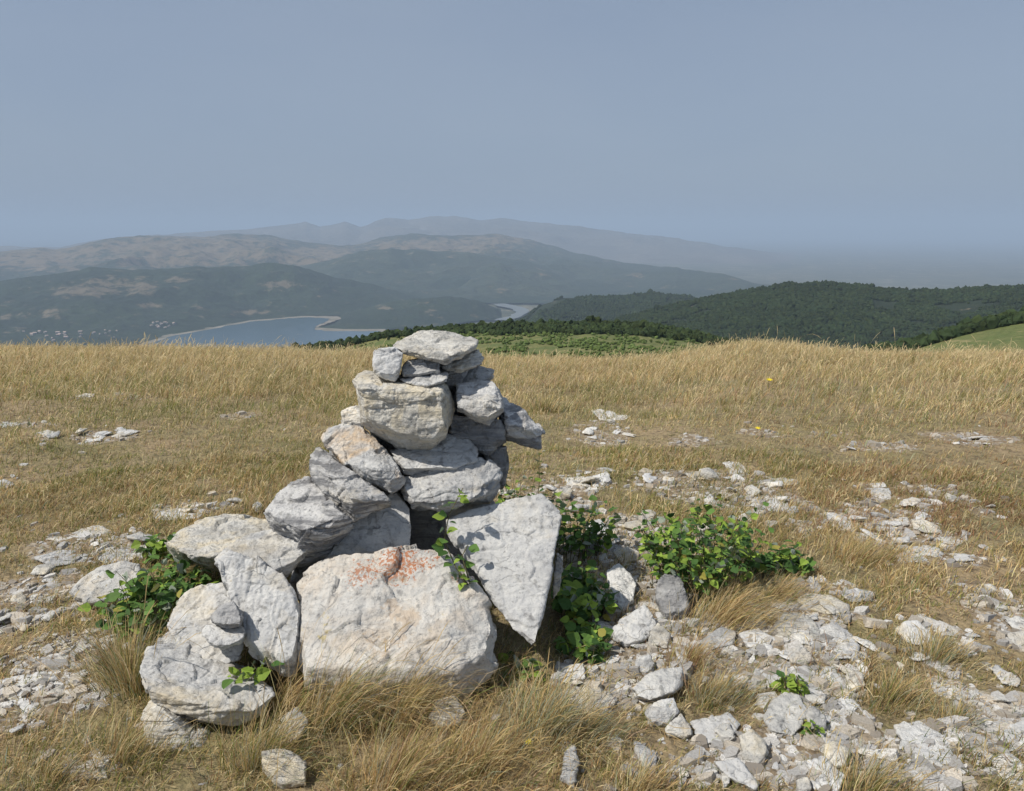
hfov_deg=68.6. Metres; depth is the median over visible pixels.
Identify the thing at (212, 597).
cairn stone
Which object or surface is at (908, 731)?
stone
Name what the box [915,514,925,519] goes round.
loose stone
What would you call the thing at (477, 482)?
cairn stone
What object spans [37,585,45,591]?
loose stone
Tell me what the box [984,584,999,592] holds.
loose stone
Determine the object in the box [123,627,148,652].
stone
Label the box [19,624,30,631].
loose stone
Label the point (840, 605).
stone
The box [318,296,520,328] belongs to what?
hill
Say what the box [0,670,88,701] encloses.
stone
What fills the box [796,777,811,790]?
stone
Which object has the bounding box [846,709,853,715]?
loose stone
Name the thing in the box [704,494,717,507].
loose stone
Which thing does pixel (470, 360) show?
cairn stone
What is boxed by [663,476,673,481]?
loose stone
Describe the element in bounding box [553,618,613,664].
leafy plant
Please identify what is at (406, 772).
grass tuft
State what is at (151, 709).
cairn stone
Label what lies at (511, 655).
grass tuft
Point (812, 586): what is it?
loose stone
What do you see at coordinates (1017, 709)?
stone
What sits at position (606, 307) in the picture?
forest
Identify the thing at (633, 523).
loose stone
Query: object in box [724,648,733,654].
loose stone
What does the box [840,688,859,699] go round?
loose stone
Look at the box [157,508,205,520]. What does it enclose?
stone
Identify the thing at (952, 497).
loose stone
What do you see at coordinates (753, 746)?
stone
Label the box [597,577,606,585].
loose stone
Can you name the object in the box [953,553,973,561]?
loose stone
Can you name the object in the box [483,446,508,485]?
cairn stone
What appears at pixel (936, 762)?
loose stone
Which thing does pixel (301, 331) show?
lake
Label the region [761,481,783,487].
loose stone
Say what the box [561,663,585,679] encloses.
stone
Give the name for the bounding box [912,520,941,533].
stone
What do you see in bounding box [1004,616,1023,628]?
stone
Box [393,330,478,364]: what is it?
cairn stone
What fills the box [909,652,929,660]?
loose stone
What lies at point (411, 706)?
grass tuft
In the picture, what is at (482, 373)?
cairn stone
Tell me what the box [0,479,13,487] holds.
stone
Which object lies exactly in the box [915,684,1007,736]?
grass tuft
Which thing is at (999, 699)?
loose stone
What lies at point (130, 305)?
hill
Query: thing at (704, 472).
loose stone
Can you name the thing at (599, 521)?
stone
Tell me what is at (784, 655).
loose stone
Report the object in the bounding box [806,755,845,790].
stone
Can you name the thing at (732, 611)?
grass tuft
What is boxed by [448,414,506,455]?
cairn stone
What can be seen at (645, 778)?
grass tuft
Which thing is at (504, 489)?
loose stone
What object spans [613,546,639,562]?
stone
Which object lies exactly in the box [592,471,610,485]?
stone
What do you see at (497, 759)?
grass tuft
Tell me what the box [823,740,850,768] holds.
stone
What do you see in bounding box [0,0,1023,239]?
sky
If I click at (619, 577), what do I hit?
stone
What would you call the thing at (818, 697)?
loose stone
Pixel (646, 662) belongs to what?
stone
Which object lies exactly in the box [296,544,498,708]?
cairn stone
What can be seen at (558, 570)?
cairn stone
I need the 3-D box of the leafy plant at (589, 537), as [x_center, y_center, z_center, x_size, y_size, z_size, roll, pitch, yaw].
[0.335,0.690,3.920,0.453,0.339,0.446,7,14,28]
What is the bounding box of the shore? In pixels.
[139,316,384,345]
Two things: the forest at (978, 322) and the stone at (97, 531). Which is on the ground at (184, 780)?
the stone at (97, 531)
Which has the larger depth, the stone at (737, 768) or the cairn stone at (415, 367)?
the cairn stone at (415, 367)
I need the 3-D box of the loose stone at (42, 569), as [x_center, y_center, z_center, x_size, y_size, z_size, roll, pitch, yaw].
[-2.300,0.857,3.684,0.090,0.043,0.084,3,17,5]
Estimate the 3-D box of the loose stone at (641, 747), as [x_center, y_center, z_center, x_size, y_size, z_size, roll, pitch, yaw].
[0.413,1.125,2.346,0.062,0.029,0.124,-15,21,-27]
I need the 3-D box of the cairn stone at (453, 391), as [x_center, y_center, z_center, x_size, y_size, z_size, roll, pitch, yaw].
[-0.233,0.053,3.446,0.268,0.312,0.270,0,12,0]
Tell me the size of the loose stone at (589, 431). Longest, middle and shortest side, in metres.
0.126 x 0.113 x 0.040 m
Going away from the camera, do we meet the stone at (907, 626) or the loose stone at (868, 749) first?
the loose stone at (868, 749)
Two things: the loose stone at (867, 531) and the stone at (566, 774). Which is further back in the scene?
the loose stone at (867, 531)
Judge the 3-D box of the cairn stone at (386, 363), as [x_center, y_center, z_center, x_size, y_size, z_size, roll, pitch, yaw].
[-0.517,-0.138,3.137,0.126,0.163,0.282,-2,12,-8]
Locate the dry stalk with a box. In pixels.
[534,453,543,493]
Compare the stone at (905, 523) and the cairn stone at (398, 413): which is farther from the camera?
the stone at (905, 523)
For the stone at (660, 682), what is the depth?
2.68 m
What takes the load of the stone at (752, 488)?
on the ground at (184, 780)
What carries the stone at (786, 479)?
on the ground at (184, 780)
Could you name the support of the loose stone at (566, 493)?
on the ground at (184, 780)
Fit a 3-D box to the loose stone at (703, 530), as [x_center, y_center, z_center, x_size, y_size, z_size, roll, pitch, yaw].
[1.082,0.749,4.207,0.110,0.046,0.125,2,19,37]
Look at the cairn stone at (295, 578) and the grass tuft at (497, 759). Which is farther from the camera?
the cairn stone at (295, 578)
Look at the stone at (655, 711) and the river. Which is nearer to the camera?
the stone at (655, 711)
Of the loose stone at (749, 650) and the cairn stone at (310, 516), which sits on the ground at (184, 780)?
the loose stone at (749, 650)
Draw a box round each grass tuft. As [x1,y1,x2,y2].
[0,697,191,790]
[7,574,249,727]
[32,681,245,790]
[157,676,380,790]
[185,608,469,787]
[265,659,339,726]
[290,688,518,790]
[302,621,540,756]
[392,689,617,790]
[438,644,690,783]
[494,638,545,675]
[515,673,680,766]
[516,393,577,413]
[574,738,716,790]
[637,626,763,688]
[638,562,844,645]
[640,652,787,724]
[698,563,871,618]
[777,518,957,595]
[777,647,1010,732]
[780,722,973,790]
[836,611,1010,679]
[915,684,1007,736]
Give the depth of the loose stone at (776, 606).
3.30 m
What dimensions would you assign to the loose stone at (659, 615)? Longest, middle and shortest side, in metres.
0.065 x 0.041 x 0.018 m
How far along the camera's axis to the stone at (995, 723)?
2.53 m
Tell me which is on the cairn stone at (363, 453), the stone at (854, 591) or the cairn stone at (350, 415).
the cairn stone at (350, 415)
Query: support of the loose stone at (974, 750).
on the ground at (184, 780)
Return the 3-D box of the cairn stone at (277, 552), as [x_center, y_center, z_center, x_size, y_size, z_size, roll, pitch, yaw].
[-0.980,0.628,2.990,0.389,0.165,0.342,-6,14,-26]
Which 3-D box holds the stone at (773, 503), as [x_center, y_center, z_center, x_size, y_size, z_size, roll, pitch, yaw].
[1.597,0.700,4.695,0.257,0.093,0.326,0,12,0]
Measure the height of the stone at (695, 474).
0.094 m
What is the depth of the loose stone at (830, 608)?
3.27 m
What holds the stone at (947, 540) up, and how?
on the ground at (184, 780)
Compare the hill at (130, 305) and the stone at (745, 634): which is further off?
the hill at (130, 305)
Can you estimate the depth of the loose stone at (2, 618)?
3.20 m
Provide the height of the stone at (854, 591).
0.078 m
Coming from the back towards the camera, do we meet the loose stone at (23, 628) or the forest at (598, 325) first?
the forest at (598, 325)
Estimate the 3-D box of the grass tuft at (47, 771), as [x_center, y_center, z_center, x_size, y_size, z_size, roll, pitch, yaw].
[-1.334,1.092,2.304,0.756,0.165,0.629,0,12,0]
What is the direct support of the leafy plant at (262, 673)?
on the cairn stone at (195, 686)
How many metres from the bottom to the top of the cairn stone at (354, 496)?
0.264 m
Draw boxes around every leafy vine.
[432,488,477,590]
[454,544,479,586]
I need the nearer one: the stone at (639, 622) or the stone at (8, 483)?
the stone at (639, 622)
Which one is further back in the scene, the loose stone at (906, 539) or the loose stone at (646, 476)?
the loose stone at (646, 476)
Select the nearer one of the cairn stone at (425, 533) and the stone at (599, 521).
the cairn stone at (425, 533)
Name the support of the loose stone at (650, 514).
on the ground at (184, 780)
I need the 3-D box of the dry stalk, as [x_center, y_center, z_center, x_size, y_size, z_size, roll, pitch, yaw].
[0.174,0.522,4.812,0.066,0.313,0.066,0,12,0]
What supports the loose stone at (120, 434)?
on the ground at (184, 780)
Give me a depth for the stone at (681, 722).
2.48 m
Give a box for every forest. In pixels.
[282,315,739,350]
[514,289,696,322]
[608,280,1023,349]
[838,306,1023,351]
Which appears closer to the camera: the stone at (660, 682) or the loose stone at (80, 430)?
the stone at (660, 682)
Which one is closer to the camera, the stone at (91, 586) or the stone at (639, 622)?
the stone at (639, 622)
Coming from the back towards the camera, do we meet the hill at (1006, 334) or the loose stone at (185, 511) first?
the hill at (1006, 334)
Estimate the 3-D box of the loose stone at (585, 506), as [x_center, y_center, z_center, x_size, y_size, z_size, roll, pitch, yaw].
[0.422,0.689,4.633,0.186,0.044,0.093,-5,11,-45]
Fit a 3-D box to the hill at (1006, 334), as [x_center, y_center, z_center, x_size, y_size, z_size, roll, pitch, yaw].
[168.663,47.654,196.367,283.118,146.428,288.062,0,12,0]
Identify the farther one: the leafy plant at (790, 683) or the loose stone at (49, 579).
the loose stone at (49, 579)
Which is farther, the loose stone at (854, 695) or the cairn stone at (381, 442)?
the cairn stone at (381, 442)
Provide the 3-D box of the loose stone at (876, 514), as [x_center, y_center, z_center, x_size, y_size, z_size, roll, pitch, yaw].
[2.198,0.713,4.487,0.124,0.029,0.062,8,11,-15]
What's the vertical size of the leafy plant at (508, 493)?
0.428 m
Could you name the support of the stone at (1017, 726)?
on the ground at (184, 780)
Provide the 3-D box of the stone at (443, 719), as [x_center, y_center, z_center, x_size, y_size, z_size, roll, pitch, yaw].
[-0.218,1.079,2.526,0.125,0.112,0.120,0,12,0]
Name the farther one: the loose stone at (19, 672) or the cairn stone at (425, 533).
the cairn stone at (425, 533)
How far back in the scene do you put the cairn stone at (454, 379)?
3.19 m
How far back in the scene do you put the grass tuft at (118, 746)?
2.35 m
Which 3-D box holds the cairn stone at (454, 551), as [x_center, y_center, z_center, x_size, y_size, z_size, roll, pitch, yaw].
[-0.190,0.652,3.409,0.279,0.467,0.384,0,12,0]
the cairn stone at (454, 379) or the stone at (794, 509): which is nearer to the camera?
the cairn stone at (454, 379)
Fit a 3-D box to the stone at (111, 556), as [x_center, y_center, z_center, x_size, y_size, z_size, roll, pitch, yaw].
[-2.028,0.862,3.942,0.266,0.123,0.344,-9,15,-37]
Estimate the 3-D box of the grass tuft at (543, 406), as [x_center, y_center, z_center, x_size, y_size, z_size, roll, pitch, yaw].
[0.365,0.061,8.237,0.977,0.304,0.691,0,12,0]
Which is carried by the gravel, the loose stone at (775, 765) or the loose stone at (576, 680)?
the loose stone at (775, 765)
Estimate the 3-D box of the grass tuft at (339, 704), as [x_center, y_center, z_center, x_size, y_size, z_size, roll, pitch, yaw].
[-0.505,0.961,2.486,0.906,0.366,0.874,-10,16,-39]
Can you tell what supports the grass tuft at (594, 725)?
on the ground at (184, 780)
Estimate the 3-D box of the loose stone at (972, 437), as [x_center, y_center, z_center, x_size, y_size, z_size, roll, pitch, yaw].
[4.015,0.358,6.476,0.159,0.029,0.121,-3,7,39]
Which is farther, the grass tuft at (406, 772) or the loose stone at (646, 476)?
the loose stone at (646, 476)
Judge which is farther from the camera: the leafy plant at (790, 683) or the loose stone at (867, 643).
the loose stone at (867, 643)
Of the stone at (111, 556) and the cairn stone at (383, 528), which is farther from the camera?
the stone at (111, 556)
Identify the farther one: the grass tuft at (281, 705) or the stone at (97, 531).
the stone at (97, 531)
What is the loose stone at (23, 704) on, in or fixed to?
on the ground at (184, 780)
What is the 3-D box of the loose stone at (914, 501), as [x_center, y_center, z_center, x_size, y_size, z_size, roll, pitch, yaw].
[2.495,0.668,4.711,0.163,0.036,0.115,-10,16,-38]
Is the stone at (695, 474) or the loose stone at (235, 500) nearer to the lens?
the loose stone at (235, 500)
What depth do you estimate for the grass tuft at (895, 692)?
2.68 m
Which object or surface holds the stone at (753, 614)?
on the ground at (184, 780)
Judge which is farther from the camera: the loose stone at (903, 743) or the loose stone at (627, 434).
the loose stone at (627, 434)
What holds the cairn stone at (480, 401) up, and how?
on the cairn stone at (381, 442)
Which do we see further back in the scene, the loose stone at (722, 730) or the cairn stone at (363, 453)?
the cairn stone at (363, 453)
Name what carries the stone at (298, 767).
on the ground at (184, 780)
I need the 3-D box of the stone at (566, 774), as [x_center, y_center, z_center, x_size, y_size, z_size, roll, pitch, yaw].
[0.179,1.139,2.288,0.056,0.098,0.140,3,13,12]
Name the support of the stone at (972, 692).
on the ground at (184, 780)
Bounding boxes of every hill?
[0,233,768,298]
[0,263,514,346]
[299,248,574,290]
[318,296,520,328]
[335,333,708,359]
[471,289,714,302]
[528,298,654,319]
[658,288,999,340]
[906,324,1023,352]
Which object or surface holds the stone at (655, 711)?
on the ground at (184, 780)
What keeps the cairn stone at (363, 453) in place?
on the cairn stone at (383, 528)
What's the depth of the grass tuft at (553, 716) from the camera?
2.45 m
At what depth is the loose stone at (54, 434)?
6.43 m
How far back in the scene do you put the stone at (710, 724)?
2.53 m
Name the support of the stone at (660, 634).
on the ground at (184, 780)
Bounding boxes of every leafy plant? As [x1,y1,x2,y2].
[77,555,220,643]
[131,532,175,562]
[222,658,283,688]
[495,475,560,503]
[498,651,546,684]
[533,491,621,564]
[549,560,621,634]
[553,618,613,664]
[632,494,773,602]
[741,539,816,576]
[769,670,809,695]
[800,719,824,736]
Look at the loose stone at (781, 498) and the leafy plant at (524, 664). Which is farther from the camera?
the loose stone at (781, 498)
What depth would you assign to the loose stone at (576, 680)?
2.73 m
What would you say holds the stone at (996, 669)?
on the ground at (184, 780)
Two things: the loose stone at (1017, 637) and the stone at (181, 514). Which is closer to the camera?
the loose stone at (1017, 637)
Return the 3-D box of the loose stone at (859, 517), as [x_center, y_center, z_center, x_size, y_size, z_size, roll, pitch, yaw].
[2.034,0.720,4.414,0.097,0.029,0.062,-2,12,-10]
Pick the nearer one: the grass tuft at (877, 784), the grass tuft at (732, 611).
the grass tuft at (877, 784)
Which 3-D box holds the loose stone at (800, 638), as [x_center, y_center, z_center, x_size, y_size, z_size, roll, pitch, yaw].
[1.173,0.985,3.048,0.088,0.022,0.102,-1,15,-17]
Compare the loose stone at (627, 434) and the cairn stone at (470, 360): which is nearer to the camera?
the cairn stone at (470, 360)
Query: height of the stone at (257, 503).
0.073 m
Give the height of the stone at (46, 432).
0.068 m
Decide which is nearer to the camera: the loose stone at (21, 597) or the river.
the loose stone at (21, 597)
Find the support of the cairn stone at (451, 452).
on the cairn stone at (477, 482)
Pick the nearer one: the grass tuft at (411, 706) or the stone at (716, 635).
the grass tuft at (411, 706)
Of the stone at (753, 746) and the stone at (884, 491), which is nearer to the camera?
the stone at (753, 746)
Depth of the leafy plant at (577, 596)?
3.20 m
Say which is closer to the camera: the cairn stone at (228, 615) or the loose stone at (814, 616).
the cairn stone at (228, 615)
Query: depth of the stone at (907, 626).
3.09 m
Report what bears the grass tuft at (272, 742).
on the ground at (184, 780)
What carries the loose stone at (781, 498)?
on the stone at (773, 503)
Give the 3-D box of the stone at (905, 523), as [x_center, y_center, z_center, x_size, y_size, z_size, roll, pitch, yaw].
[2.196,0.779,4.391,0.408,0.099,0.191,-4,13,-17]
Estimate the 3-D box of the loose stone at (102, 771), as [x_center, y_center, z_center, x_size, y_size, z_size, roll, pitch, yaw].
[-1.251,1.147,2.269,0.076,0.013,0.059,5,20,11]
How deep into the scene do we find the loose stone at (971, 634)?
3.10 m
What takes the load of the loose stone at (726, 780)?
on the ground at (184, 780)
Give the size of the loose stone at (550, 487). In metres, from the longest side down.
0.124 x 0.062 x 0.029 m
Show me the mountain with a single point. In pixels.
(621, 246)
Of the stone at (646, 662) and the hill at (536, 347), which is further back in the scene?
the hill at (536, 347)
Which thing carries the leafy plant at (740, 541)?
on the ground at (184, 780)
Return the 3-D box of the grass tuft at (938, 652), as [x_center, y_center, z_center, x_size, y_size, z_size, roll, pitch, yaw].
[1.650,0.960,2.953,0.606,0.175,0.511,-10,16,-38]
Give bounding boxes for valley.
[0,239,1023,348]
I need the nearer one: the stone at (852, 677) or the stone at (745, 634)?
the stone at (852, 677)
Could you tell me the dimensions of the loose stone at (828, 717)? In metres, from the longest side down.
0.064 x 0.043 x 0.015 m
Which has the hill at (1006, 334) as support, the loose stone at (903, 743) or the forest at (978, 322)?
the forest at (978, 322)
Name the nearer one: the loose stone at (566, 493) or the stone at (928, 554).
the stone at (928, 554)
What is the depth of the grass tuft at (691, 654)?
2.88 m
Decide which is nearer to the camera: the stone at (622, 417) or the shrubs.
the stone at (622, 417)
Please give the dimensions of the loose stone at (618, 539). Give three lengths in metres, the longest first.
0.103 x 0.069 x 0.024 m
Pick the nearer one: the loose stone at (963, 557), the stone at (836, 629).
the stone at (836, 629)
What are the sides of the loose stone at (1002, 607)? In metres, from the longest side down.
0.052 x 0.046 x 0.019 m
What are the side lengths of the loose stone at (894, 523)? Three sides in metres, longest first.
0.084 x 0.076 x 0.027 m
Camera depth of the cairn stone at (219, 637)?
2.63 m
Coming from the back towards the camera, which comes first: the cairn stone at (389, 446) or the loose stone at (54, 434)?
the loose stone at (54, 434)
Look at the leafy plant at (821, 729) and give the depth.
2.48 m
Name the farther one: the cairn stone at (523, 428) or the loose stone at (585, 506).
the loose stone at (585, 506)
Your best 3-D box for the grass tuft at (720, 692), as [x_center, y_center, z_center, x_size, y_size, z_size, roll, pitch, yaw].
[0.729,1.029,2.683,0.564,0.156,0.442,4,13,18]
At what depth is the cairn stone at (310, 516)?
2.93 m
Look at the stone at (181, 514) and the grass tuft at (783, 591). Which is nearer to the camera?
the grass tuft at (783, 591)
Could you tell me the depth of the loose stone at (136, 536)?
4.04 m
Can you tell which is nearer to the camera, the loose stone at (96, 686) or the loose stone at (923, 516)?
the loose stone at (96, 686)
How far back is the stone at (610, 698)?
2.64 m
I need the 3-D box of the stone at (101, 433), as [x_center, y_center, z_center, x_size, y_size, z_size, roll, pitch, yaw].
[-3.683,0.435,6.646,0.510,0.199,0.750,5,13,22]
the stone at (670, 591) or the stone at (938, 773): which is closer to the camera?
the stone at (938, 773)
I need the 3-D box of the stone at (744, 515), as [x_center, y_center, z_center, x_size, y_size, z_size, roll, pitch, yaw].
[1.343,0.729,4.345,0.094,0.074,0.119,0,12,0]
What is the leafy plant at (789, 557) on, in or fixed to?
on the ground at (184, 780)
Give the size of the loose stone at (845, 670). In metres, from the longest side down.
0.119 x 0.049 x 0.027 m
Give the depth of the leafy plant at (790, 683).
2.70 m
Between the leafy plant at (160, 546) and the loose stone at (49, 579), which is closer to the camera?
the loose stone at (49, 579)
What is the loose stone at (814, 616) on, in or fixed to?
on the ground at (184, 780)
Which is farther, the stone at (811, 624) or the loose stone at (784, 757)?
the stone at (811, 624)
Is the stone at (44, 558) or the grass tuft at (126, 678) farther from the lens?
the stone at (44, 558)
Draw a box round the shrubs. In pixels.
[338,331,698,360]
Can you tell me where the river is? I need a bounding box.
[495,303,528,319]
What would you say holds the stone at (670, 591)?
on the ground at (184, 780)
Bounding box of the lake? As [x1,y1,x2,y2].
[148,317,377,349]
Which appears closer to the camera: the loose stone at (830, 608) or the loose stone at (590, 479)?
the loose stone at (830, 608)
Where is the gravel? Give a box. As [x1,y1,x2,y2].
[0,393,1023,790]
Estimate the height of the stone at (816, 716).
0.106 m
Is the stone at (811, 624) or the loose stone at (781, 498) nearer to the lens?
the stone at (811, 624)
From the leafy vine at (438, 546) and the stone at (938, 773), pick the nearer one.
the stone at (938, 773)
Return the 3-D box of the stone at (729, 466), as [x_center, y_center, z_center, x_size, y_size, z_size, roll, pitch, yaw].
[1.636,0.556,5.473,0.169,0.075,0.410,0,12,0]
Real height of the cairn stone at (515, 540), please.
0.416 m
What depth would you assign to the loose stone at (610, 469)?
5.47 m
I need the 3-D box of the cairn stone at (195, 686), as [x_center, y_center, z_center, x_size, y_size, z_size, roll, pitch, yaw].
[-1.109,1.022,2.658,0.368,0.220,0.612,-10,16,-38]
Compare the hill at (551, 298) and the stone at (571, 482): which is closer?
the stone at (571, 482)
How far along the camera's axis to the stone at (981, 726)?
2.52 m
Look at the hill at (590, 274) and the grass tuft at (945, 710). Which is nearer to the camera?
the grass tuft at (945, 710)
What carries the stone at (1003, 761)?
on the ground at (184, 780)
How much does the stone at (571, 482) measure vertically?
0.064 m
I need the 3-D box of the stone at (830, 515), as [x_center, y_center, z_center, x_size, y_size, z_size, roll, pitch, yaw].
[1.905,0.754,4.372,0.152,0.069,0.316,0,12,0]
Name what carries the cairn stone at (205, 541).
on the ground at (184, 780)
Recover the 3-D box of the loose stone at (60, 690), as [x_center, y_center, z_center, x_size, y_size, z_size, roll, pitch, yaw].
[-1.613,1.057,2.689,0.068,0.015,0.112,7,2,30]
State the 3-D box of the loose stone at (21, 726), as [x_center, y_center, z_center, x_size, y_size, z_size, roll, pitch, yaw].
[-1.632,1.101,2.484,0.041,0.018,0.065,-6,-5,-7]
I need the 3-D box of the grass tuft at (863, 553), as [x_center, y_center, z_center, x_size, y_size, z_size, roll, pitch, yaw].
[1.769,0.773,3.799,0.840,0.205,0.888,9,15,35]
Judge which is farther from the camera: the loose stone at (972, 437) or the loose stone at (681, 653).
the loose stone at (972, 437)
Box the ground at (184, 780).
[0,352,1023,790]
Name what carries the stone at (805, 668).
on the ground at (184, 780)
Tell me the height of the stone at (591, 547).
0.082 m
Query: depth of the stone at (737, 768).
2.25 m
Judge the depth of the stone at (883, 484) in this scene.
5.11 m
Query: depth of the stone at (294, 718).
2.47 m
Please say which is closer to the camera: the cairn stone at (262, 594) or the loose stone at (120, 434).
the cairn stone at (262, 594)
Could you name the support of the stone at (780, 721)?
on the ground at (184, 780)
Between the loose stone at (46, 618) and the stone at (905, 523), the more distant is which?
the stone at (905, 523)
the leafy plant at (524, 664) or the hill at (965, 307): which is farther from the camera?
the hill at (965, 307)
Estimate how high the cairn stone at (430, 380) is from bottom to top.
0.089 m
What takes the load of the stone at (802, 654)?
on the ground at (184, 780)
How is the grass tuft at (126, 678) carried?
on the ground at (184, 780)
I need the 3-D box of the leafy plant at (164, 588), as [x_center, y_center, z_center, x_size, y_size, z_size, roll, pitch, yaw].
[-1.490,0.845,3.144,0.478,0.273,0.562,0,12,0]
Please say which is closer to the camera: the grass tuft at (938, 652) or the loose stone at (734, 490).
the grass tuft at (938, 652)
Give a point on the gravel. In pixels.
(852, 731)
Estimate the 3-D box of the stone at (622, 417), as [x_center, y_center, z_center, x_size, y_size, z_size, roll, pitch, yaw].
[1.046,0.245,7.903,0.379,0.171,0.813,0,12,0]
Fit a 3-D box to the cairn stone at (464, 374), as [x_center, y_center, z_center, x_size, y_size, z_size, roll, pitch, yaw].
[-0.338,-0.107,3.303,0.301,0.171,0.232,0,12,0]
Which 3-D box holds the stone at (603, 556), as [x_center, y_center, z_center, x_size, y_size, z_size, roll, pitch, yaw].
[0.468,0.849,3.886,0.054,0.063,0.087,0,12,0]
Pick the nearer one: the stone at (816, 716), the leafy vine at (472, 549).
the stone at (816, 716)
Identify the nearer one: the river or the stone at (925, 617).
the stone at (925, 617)
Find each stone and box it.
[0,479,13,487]
[0,614,11,621]
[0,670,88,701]
[9,724,24,732]
[10,591,26,605]
[10,668,27,675]
[12,698,36,712]
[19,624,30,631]
[31,563,55,575]
[34,550,87,566]
[36,430,53,436]
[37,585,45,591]
[41,610,60,621]
[42,578,54,581]
[46,431,59,438]
[46,525,109,541]
[46,684,64,696]
[69,561,140,607]
[75,428,87,433]
[78,427,138,443]
[90,683,105,690]
[92,767,106,779]
[98,544,148,563]
[111,431,129,438]
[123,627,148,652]
[127,531,152,540]
[139,631,275,725]
[141,700,210,751]
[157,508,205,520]
[164,513,270,571]
[167,583,243,663]
[183,508,191,512]
[201,625,245,649]
[210,601,243,628]
[214,529,307,581]
[214,550,300,677]
[226,497,241,502]
[252,501,261,512]
[261,749,306,788]
[264,476,354,573]
[275,707,307,744]
[290,560,320,598]
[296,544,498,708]
[309,447,390,522]
[321,424,405,493]
[328,492,410,555]
[329,450,390,495]
[341,405,363,427]
[352,370,455,449]
[370,432,483,475]
[372,347,402,381]
[386,442,407,503]
[390,434,478,474]
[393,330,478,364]
[400,364,467,388]
[400,371,448,386]
[401,358,439,377]
[401,457,502,511]
[407,503,441,549]
[428,694,465,729]
[437,501,494,580]
[440,349,483,372]
[441,369,462,385]
[446,493,561,644]
[447,386,462,433]
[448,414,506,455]
[455,379,503,425]
[463,366,494,381]
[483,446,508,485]
[498,488,513,497]
[499,402,544,449]
[545,485,556,489]
[552,553,562,598]
[554,487,571,499]
[559,745,580,788]
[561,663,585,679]
[564,476,586,486]
[564,677,581,684]
[564,684,617,716]
[569,504,591,511]
[581,476,599,482]
[582,428,593,434]
[582,532,604,555]
[586,519,607,538]
[592,409,629,420]
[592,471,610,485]
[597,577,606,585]
[598,467,614,471]
[598,553,606,561]
[606,563,635,610]
[612,537,620,544]
[612,605,655,647]
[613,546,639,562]
[621,520,644,531]
[622,432,634,436]
[631,667,683,702]
[634,741,656,770]
[635,655,653,674]
[641,510,655,518]
[642,473,656,482]
[644,698,679,726]
[648,623,670,646]
[655,574,689,619]
[655,612,662,618]
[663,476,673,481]
[665,713,692,739]
[676,648,697,668]
[684,471,704,479]
[690,712,739,743]
[696,523,715,534]
[699,468,719,480]
[703,627,735,648]
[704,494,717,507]
[714,723,734,741]
[715,758,759,790]
[721,772,729,787]
[723,461,748,474]
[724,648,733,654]
[726,487,738,491]
[736,513,750,522]
[739,628,775,649]
[739,729,768,763]
[742,602,763,621]
[744,484,761,495]
[745,648,758,654]
[749,497,783,511]
[760,665,845,693]
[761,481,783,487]
[763,692,806,735]
[765,477,797,485]
[772,601,793,610]
[772,762,778,768]
[773,612,820,640]
[775,496,787,499]
[778,651,789,659]
[781,754,787,762]
[786,506,797,515]
[788,646,814,664]
[793,633,813,645]
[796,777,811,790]
[797,593,849,614]
[804,693,826,704]
[805,705,826,733]
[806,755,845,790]
[807,576,820,591]
[809,613,817,619]
[819,603,835,614]
[819,622,859,659]
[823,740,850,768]
[824,512,853,531]
[826,715,832,722]
[834,664,865,677]
[838,588,874,602]
[838,696,859,711]
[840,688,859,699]
[845,671,865,692]
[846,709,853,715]
[849,515,867,520]
[852,636,877,651]
[858,746,883,758]
[859,528,881,539]
[864,517,909,530]
[869,512,888,518]
[870,487,890,499]
[872,482,885,486]
[886,521,901,525]
[891,536,910,543]
[894,721,952,765]
[895,620,932,645]
[896,546,944,562]
[899,497,920,505]
[899,739,907,749]
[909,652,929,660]
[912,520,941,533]
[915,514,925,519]
[915,614,959,635]
[927,759,942,767]
[931,679,988,702]
[933,770,963,789]
[936,536,961,545]
[944,493,958,502]
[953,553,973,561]
[964,632,979,636]
[966,436,987,438]
[971,720,985,728]
[973,747,991,755]
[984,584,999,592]
[988,720,1000,731]
[988,753,1023,789]
[990,664,1020,686]
[993,696,1010,701]
[995,604,1007,609]
[998,720,1023,745]
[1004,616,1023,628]
[1007,631,1023,646]
[1010,703,1023,712]
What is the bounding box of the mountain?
[0,216,913,263]
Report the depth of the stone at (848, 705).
2.65 m

